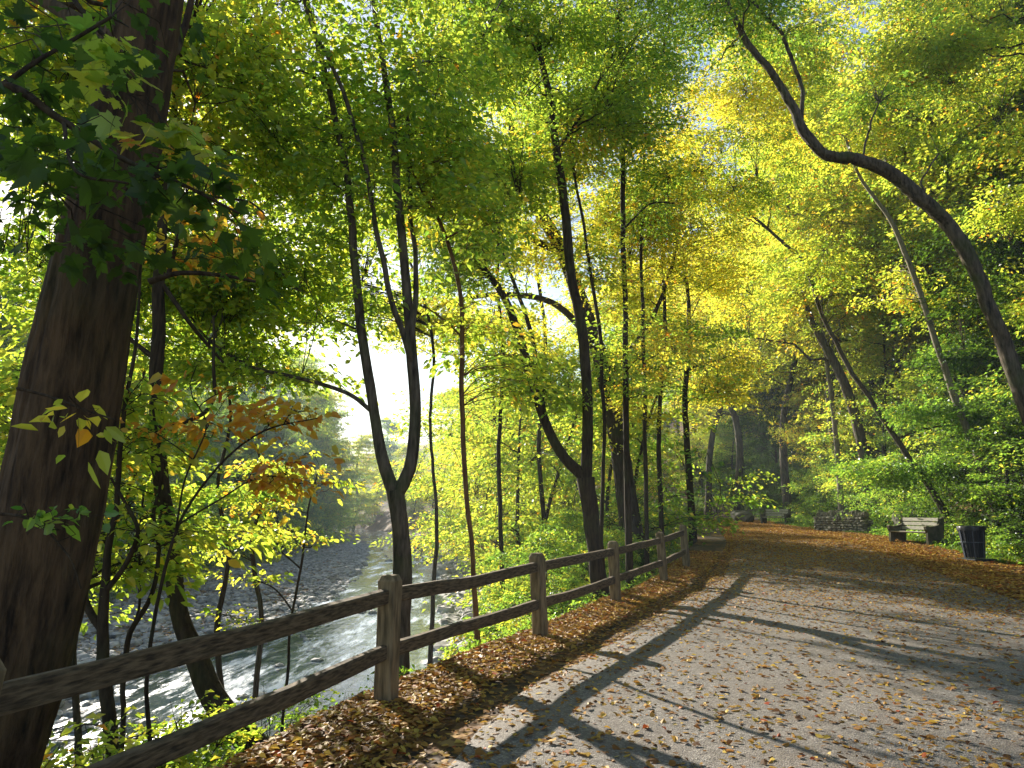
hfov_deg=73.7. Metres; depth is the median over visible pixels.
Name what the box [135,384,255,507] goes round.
bank tree
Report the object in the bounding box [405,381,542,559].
bank tree
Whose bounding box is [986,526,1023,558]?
bush
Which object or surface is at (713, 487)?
understorey shrub
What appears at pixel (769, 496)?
understorey shrub
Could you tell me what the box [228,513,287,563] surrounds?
bank shrub
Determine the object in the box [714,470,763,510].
understorey shrub
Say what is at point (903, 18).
canopy tree
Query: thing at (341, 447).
bank tree
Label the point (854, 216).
woodland tree
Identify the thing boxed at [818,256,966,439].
woodland tree
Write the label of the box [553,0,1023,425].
arching tree
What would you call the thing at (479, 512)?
bank tree
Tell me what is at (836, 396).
woodland tree
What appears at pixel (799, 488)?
understorey shrub
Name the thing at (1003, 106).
woodland tree
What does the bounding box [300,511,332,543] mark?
bank shrub
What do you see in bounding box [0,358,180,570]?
bank tree
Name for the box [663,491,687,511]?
understorey shrub
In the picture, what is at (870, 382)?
woodland tree
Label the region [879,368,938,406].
understorey shrub
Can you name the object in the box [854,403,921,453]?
understorey shrub
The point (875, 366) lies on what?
woodland tree
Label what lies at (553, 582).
bush
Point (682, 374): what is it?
woodland tree
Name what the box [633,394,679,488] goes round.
valley tree
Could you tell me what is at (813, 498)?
understorey shrub
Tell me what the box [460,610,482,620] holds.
boulder
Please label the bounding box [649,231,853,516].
canopy tree
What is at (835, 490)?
understorey shrub
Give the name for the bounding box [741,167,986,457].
woodland tree
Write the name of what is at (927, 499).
understorey shrub
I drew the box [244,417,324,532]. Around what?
bank tree
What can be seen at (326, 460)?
bank tree
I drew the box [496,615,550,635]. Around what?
bush
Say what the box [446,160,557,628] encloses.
thin stem tree
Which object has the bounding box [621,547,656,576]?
bank shrub
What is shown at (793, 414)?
understorey shrub
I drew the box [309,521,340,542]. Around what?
bank shrub
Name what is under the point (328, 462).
valley tree
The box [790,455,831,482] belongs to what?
understorey shrub
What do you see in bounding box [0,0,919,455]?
sky
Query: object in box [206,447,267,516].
bank tree
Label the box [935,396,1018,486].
understorey shrub
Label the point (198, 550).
bank shrub
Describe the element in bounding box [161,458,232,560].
bank tree
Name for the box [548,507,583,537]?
bank shrub
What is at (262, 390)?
bank tree
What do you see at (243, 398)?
bank tree
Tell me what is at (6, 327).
bank tree
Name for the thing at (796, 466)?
understorey shrub
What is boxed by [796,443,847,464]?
understorey shrub
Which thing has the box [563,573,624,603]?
bush
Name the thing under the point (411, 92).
forked tree
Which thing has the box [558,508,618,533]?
bank shrub
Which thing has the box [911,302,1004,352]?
woodland tree
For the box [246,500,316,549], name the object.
bank shrub
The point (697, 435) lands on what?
woodland tree
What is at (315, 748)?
fallen leaves
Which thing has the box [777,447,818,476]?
understorey shrub
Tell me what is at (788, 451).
understorey shrub
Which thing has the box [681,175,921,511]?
canopy tree
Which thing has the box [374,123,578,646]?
slender tree
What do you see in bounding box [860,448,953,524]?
understorey shrub
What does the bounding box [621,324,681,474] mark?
woodland tree
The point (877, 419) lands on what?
understorey shrub
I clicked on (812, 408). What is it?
woodland tree
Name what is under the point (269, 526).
bank shrub
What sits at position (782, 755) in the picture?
gravel path
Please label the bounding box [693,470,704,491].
understorey shrub
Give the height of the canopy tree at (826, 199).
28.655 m
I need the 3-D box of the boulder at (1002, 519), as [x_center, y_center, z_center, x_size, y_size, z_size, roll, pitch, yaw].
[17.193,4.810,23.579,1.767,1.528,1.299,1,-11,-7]
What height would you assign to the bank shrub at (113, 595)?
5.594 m
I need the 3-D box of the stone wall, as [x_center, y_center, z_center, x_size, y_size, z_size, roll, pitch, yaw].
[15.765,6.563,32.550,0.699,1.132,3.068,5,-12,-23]
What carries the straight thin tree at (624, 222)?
on the ground at (713, 541)
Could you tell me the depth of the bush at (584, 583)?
15.38 m
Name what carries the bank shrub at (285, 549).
on the ground at (713, 541)
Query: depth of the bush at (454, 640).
12.44 m
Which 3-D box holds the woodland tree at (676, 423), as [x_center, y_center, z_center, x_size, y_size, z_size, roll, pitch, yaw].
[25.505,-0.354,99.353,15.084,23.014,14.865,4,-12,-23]
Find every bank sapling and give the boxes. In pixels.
[71,449,236,760]
[138,336,311,756]
[189,436,340,722]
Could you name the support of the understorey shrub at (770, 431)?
on the ground at (713, 541)
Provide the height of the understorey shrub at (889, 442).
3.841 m
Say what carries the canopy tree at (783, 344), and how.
on the ground at (713, 541)
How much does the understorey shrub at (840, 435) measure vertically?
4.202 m
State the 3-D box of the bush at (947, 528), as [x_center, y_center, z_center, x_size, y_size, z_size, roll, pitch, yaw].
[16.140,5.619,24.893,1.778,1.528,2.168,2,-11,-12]
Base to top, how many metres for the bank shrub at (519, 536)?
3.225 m
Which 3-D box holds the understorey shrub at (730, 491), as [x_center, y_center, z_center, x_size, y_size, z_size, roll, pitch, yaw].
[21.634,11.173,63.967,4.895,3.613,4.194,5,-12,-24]
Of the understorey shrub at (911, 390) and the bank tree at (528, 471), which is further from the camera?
the understorey shrub at (911, 390)
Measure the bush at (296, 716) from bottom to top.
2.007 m
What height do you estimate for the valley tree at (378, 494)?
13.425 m
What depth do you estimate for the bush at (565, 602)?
13.76 m
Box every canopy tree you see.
[550,286,674,426]
[620,171,836,512]
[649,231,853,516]
[650,34,961,522]
[652,55,1017,507]
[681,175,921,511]
[739,0,1023,502]
[749,2,1015,323]
[760,69,996,452]
[834,0,1023,486]
[906,4,1023,178]
[920,0,1023,186]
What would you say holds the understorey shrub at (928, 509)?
on the ground at (713, 541)
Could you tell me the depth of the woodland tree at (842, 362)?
56.51 m
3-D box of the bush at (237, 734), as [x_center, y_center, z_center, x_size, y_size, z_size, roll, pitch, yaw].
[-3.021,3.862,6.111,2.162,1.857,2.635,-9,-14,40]
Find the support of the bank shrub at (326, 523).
on the ground at (713, 541)
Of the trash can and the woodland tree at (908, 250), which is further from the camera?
the woodland tree at (908, 250)
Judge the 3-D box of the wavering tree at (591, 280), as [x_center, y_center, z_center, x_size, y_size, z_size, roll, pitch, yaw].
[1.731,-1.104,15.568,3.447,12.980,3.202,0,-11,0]
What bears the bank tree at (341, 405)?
on the ground at (713, 541)
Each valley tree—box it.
[304,433,354,521]
[322,441,353,514]
[359,466,386,516]
[370,446,402,477]
[385,443,431,521]
[395,454,430,511]
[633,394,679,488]
[672,382,768,467]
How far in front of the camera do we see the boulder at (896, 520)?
29.99 m
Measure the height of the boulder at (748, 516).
1.195 m
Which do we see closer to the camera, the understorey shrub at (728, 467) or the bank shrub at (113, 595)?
the bank shrub at (113, 595)
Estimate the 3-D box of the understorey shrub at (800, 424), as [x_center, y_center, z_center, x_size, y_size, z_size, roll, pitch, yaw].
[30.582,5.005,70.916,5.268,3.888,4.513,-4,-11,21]
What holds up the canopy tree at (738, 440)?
on the ground at (713, 541)
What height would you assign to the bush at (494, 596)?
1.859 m
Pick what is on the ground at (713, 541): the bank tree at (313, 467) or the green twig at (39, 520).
the bank tree at (313, 467)
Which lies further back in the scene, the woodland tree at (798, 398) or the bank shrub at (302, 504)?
the bank shrub at (302, 504)
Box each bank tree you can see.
[0,247,225,535]
[0,261,41,466]
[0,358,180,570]
[114,317,274,522]
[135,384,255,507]
[135,434,244,555]
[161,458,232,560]
[171,333,272,461]
[179,405,229,511]
[196,390,273,483]
[198,410,299,527]
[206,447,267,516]
[217,352,269,412]
[217,497,243,548]
[222,343,276,420]
[222,354,355,496]
[232,377,306,499]
[233,392,297,501]
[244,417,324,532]
[274,386,362,508]
[275,431,340,514]
[280,349,366,483]
[283,435,355,524]
[286,440,336,534]
[299,395,363,497]
[315,410,377,525]
[322,443,362,521]
[327,450,378,532]
[338,430,383,529]
[351,415,406,506]
[369,305,609,584]
[383,327,695,616]
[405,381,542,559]
[410,421,482,542]
[411,394,570,560]
[417,400,515,538]
[421,381,552,543]
[455,377,594,537]
[489,299,782,567]
[514,414,600,526]
[529,427,592,528]
[541,392,633,509]
[555,393,653,511]
[558,395,685,512]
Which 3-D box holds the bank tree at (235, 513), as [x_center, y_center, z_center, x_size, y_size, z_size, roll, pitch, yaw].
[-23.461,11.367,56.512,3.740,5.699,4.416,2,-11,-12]
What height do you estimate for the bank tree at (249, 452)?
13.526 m
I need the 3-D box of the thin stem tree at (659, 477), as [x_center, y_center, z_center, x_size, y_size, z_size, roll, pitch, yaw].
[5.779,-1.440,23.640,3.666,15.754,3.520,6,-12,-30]
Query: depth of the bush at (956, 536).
22.47 m
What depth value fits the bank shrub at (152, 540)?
33.03 m
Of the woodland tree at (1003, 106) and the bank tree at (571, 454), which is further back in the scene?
the bank tree at (571, 454)
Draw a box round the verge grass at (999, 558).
[774,521,1023,564]
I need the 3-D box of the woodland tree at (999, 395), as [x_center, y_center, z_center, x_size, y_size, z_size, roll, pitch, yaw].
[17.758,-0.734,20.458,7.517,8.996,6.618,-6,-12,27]
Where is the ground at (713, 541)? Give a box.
[59,383,1023,767]
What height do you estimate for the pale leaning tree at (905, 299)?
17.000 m
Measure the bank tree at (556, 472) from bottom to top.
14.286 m
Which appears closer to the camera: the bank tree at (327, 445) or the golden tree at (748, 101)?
the golden tree at (748, 101)
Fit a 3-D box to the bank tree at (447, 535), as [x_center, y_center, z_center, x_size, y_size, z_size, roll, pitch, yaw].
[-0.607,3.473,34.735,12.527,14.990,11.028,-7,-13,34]
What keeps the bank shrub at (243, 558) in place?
on the ground at (713, 541)
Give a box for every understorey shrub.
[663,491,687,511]
[680,496,704,514]
[684,478,732,514]
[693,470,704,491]
[695,442,735,479]
[712,459,751,495]
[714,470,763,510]
[723,485,756,514]
[730,449,758,479]
[742,449,803,501]
[745,475,781,514]
[751,489,781,517]
[756,459,775,481]
[757,482,819,516]
[758,417,779,439]
[766,470,806,511]
[769,443,806,477]
[770,461,804,485]
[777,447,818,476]
[779,461,836,521]
[779,467,814,508]
[785,481,858,521]
[788,402,823,419]
[788,414,809,448]
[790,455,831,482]
[795,453,848,509]
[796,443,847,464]
[800,450,902,518]
[808,420,873,456]
[811,481,862,513]
[830,454,929,529]
[845,437,881,462]
[850,378,907,433]
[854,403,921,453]
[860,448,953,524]
[864,397,902,434]
[866,388,905,425]
[870,427,947,490]
[874,425,916,456]
[876,443,919,459]
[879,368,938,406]
[879,430,1022,538]
[888,382,985,460]
[892,367,984,436]
[905,489,970,534]
[923,435,993,481]
[927,355,1008,400]
[930,418,1023,554]
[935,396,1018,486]
[941,458,1023,539]
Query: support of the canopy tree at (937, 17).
on the ground at (713, 541)
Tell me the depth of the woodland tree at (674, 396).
96.04 m
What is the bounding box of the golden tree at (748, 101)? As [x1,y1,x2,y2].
[589,0,861,545]
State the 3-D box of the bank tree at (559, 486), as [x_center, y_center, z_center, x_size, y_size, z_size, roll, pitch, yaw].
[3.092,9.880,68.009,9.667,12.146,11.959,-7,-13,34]
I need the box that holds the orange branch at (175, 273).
[142,124,267,291]
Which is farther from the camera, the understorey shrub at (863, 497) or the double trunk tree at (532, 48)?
the understorey shrub at (863, 497)
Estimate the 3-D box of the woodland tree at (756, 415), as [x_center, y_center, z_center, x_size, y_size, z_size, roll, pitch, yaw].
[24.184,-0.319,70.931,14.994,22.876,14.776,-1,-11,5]
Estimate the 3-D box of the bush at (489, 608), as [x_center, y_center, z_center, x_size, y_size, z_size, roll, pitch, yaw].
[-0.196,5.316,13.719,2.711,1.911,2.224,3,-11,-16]
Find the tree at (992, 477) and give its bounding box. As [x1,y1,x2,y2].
[958,385,1023,539]
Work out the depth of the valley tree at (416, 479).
158.65 m
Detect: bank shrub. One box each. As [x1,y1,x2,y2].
[88,508,156,603]
[97,499,222,590]
[99,480,214,588]
[151,482,223,575]
[190,522,249,568]
[210,498,261,536]
[227,484,350,553]
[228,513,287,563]
[232,553,250,564]
[236,508,300,557]
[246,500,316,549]
[255,514,301,551]
[294,502,343,547]
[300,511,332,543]
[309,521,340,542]
[318,499,356,543]
[466,524,589,617]
[475,528,563,612]
[478,530,560,590]
[496,543,583,625]
[519,533,588,580]
[528,572,569,589]
[531,508,643,577]
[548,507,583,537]
[557,525,669,584]
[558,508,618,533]
[577,528,653,576]
[607,500,680,558]
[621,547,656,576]
[649,530,675,560]
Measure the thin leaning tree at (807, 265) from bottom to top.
20.227 m
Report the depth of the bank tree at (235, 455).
53.28 m
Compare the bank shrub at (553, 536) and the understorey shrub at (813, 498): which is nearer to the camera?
the bank shrub at (553, 536)
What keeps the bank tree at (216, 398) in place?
on the ground at (713, 541)
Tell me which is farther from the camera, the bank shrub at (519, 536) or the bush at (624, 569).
the bank shrub at (519, 536)
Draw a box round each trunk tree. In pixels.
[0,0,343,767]
[329,0,704,599]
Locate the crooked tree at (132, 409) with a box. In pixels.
[0,271,291,757]
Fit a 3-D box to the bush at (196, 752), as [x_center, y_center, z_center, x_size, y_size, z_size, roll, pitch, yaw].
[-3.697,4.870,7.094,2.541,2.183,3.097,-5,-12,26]
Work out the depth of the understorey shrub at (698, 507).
73.08 m
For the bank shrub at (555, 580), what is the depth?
17.24 m
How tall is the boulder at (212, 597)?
0.568 m
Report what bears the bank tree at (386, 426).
on the ground at (713, 541)
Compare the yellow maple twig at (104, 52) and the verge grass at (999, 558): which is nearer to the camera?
the yellow maple twig at (104, 52)
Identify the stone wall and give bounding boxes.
[813,510,873,532]
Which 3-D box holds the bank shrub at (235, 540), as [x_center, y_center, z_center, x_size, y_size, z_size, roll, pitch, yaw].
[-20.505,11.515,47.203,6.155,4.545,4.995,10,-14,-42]
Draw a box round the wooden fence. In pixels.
[0,525,689,767]
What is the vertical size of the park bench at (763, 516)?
0.920 m
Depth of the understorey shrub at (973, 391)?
34.56 m
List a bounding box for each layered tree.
[826,307,1022,505]
[856,0,1023,334]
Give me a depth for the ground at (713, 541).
8.70 m
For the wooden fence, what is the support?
on the ground at (713, 541)
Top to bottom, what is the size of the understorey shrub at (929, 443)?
4.962 m
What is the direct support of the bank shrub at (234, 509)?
on the ground at (713, 541)
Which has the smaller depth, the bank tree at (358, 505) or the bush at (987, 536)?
the bush at (987, 536)
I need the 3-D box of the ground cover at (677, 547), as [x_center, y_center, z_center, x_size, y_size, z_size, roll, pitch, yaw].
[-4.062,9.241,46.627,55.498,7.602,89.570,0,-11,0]
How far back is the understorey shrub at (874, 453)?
44.94 m
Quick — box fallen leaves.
[77,474,1023,767]
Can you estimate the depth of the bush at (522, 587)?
14.75 m
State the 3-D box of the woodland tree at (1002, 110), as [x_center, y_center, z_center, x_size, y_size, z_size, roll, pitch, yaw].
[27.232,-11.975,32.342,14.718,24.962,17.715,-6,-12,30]
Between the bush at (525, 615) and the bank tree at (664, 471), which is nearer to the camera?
the bush at (525, 615)
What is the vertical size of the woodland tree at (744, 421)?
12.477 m
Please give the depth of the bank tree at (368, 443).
168.70 m
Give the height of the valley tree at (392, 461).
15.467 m
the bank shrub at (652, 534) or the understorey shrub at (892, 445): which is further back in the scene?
the understorey shrub at (892, 445)
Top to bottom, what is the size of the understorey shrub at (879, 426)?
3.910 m
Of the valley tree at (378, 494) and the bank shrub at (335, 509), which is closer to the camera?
the bank shrub at (335, 509)
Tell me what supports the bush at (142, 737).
on the ground at (713, 541)
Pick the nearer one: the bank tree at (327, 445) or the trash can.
the trash can
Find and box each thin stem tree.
[234,57,451,670]
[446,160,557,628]
[518,149,586,555]
[621,116,719,535]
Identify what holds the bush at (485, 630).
on the ground at (713, 541)
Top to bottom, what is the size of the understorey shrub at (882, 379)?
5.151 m
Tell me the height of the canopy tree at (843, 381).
27.110 m
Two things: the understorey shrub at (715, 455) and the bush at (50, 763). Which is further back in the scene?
the understorey shrub at (715, 455)
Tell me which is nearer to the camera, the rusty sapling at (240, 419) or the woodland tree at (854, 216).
the rusty sapling at (240, 419)
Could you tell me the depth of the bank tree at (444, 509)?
66.49 m
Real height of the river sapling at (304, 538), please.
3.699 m
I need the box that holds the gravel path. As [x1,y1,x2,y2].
[362,511,1023,767]
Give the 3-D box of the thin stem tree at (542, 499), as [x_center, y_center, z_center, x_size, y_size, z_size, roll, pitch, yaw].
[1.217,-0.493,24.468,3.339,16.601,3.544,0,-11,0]
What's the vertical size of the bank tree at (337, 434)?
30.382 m
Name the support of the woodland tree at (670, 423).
on the ground at (713, 541)
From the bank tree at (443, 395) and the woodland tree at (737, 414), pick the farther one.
the woodland tree at (737, 414)
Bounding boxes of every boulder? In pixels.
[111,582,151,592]
[205,594,225,602]
[436,567,451,574]
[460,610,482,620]
[729,510,753,521]
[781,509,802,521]
[891,507,940,533]
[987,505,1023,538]
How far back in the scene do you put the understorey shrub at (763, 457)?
62.96 m
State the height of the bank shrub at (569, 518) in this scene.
3.225 m
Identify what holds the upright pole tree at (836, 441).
on the ground at (713, 541)
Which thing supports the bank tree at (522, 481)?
on the ground at (713, 541)
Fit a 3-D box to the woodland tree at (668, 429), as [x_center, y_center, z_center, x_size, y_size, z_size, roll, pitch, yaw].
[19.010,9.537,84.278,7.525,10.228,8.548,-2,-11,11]
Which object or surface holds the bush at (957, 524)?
on the ground at (713, 541)
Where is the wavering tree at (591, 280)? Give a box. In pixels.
[516,76,661,538]
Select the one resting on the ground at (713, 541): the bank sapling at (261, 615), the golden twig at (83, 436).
the bank sapling at (261, 615)
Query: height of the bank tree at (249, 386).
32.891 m
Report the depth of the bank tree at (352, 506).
137.68 m
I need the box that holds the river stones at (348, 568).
[56,542,495,752]
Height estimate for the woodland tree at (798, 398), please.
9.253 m
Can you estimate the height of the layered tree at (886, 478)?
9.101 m
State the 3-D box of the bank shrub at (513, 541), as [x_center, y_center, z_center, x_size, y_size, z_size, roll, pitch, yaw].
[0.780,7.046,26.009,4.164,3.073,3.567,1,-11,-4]
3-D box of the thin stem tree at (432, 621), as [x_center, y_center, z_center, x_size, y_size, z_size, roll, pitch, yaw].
[-5.415,-1.066,19.544,9.174,18.679,5.505,-9,-14,40]
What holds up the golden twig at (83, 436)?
attached to the tree at (80, 336)
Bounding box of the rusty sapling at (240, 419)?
[120,359,350,740]
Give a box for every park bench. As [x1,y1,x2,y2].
[760,509,790,522]
[887,517,943,544]
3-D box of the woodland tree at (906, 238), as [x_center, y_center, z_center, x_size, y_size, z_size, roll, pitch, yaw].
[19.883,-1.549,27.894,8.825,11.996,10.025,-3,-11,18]
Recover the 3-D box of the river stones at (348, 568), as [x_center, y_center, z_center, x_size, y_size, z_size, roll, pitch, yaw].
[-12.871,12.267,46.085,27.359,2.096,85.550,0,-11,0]
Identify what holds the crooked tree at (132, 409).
on the ground at (713, 541)
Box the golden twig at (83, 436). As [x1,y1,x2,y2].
[11,387,126,487]
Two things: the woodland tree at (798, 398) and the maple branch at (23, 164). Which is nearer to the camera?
the maple branch at (23, 164)
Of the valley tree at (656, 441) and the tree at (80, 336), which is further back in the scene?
the valley tree at (656, 441)
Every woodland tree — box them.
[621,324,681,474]
[639,425,693,495]
[640,410,682,482]
[650,256,715,449]
[662,306,696,452]
[662,403,735,496]
[663,390,680,444]
[674,319,807,484]
[697,404,778,435]
[698,412,758,487]
[721,368,826,483]
[740,0,1022,379]
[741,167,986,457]
[755,313,905,452]
[758,320,904,420]
[763,246,929,447]
[764,215,881,430]
[766,383,875,495]
[790,302,941,497]
[806,108,1006,337]
[816,353,904,399]
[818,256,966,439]
[841,334,903,393]
[876,201,1023,475]
[886,134,1023,460]
[890,181,1023,433]
[896,326,1007,358]
[906,0,1023,269]
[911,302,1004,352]
[919,14,1023,176]
[955,307,1023,471]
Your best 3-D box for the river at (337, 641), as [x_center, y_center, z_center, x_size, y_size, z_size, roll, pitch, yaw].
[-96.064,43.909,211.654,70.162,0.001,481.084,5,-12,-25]
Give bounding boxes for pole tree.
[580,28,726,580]
[757,231,890,509]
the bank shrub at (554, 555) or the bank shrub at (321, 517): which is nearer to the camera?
the bank shrub at (554, 555)
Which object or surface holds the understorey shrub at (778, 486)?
on the ground at (713, 541)
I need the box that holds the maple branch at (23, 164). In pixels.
[0,0,300,313]
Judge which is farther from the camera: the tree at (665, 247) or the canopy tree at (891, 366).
the canopy tree at (891, 366)
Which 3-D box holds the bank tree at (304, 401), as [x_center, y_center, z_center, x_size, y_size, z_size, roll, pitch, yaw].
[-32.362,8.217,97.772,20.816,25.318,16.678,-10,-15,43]
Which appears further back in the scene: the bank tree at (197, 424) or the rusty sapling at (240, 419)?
the bank tree at (197, 424)
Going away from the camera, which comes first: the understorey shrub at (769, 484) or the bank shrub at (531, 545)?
the bank shrub at (531, 545)
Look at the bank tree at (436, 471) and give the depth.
74.08 m
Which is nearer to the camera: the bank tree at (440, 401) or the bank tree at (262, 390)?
the bank tree at (440, 401)
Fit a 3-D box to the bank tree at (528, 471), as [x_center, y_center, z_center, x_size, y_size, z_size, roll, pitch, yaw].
[0.782,2.919,25.094,11.744,11.928,9.494,-3,-11,14]
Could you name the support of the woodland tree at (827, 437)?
on the ground at (713, 541)
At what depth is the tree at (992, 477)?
22.55 m
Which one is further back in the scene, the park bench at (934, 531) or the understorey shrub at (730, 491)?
the understorey shrub at (730, 491)
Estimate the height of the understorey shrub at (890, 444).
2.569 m
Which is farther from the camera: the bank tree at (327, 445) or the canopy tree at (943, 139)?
the bank tree at (327, 445)
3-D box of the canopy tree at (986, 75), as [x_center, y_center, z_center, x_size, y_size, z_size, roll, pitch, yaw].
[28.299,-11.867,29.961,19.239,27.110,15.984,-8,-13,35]
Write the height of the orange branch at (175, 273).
1.834 m
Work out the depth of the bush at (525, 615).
14.49 m
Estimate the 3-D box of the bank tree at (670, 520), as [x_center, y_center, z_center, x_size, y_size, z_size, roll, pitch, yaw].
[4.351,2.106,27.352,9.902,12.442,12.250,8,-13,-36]
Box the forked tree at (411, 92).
[127,0,547,675]
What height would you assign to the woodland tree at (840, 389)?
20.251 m
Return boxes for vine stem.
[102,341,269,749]
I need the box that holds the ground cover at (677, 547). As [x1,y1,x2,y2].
[89,465,1023,763]
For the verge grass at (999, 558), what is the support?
on the ground at (713, 541)
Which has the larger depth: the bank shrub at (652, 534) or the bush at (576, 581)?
the bank shrub at (652, 534)
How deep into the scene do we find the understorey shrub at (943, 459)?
30.46 m
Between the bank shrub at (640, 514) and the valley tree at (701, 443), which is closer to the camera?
the bank shrub at (640, 514)
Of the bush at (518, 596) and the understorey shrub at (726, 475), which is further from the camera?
the understorey shrub at (726, 475)
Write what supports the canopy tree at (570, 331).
on the ground at (713, 541)
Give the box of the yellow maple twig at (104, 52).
[52,0,226,184]
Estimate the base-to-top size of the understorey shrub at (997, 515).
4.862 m
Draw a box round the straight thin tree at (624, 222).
[544,0,714,589]
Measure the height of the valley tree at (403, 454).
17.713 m
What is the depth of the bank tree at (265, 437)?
92.05 m
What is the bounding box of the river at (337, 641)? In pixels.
[47,528,466,767]
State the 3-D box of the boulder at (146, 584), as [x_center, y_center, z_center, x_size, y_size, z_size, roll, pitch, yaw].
[-19.452,10.396,34.672,1.897,1.221,3.197,-2,-11,9]
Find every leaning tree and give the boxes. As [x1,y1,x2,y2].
[0,0,358,752]
[367,0,765,574]
[670,21,955,533]
[789,93,997,495]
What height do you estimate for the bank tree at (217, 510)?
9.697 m
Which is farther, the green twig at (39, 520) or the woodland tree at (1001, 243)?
the woodland tree at (1001, 243)
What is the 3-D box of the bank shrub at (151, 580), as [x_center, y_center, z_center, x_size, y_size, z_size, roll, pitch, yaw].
[-19.380,8.515,36.496,8.530,6.296,7.308,7,-13,-33]
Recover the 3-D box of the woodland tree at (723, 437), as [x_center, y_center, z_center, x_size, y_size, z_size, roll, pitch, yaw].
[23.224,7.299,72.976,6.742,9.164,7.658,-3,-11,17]
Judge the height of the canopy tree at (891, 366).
29.369 m
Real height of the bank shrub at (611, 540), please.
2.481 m
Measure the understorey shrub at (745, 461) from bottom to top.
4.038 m
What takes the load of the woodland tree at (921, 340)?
on the ground at (713, 541)
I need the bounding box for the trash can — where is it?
[956,526,996,561]
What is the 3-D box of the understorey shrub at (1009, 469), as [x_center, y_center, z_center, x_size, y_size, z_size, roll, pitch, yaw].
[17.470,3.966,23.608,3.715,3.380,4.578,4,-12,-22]
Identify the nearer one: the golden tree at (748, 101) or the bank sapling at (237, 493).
the bank sapling at (237, 493)
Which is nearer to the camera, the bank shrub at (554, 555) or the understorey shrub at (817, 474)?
the bank shrub at (554, 555)
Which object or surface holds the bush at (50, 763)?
on the ground at (713, 541)
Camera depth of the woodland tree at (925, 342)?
31.13 m
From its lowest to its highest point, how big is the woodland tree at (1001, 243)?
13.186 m
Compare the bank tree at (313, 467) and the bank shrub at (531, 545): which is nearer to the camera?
the bank shrub at (531, 545)
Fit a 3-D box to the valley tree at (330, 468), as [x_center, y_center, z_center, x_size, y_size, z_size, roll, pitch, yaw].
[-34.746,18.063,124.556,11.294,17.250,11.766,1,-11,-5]
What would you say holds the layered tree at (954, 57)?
on the ground at (713, 541)
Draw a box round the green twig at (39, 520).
[0,503,119,588]
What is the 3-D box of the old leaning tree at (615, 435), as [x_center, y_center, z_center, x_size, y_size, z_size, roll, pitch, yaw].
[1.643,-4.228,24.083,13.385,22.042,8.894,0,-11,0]
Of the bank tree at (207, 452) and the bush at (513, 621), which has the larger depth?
the bank tree at (207, 452)
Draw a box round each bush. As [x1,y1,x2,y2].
[41,712,135,767]
[43,706,209,767]
[77,689,267,767]
[160,723,234,767]
[163,685,339,767]
[438,599,527,655]
[438,617,529,662]
[463,624,526,637]
[485,588,560,623]
[490,600,562,635]
[495,589,575,626]
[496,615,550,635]
[515,577,591,616]
[546,575,566,615]
[546,589,589,614]
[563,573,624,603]
[563,577,589,596]
[606,562,647,582]
[925,519,972,540]
[944,515,1006,544]
[950,516,1023,544]
[973,520,1023,551]
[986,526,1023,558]
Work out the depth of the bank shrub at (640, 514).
26.85 m
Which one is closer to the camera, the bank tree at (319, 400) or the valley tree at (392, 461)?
the bank tree at (319, 400)
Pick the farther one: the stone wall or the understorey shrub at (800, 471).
the understorey shrub at (800, 471)
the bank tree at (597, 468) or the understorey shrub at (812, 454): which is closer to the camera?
the understorey shrub at (812, 454)
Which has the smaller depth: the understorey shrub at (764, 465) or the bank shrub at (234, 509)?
the bank shrub at (234, 509)
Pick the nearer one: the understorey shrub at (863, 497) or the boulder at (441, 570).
the understorey shrub at (863, 497)
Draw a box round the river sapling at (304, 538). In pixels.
[196,473,367,731]
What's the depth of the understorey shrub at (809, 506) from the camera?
42.09 m
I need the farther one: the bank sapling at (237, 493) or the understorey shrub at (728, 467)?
the understorey shrub at (728, 467)
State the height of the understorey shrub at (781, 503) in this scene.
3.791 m
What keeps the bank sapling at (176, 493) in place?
on the ground at (713, 541)
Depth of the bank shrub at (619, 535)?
17.96 m
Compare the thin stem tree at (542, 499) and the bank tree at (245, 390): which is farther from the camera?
the bank tree at (245, 390)
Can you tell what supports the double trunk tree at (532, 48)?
on the ground at (713, 541)
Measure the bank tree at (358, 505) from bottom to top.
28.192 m

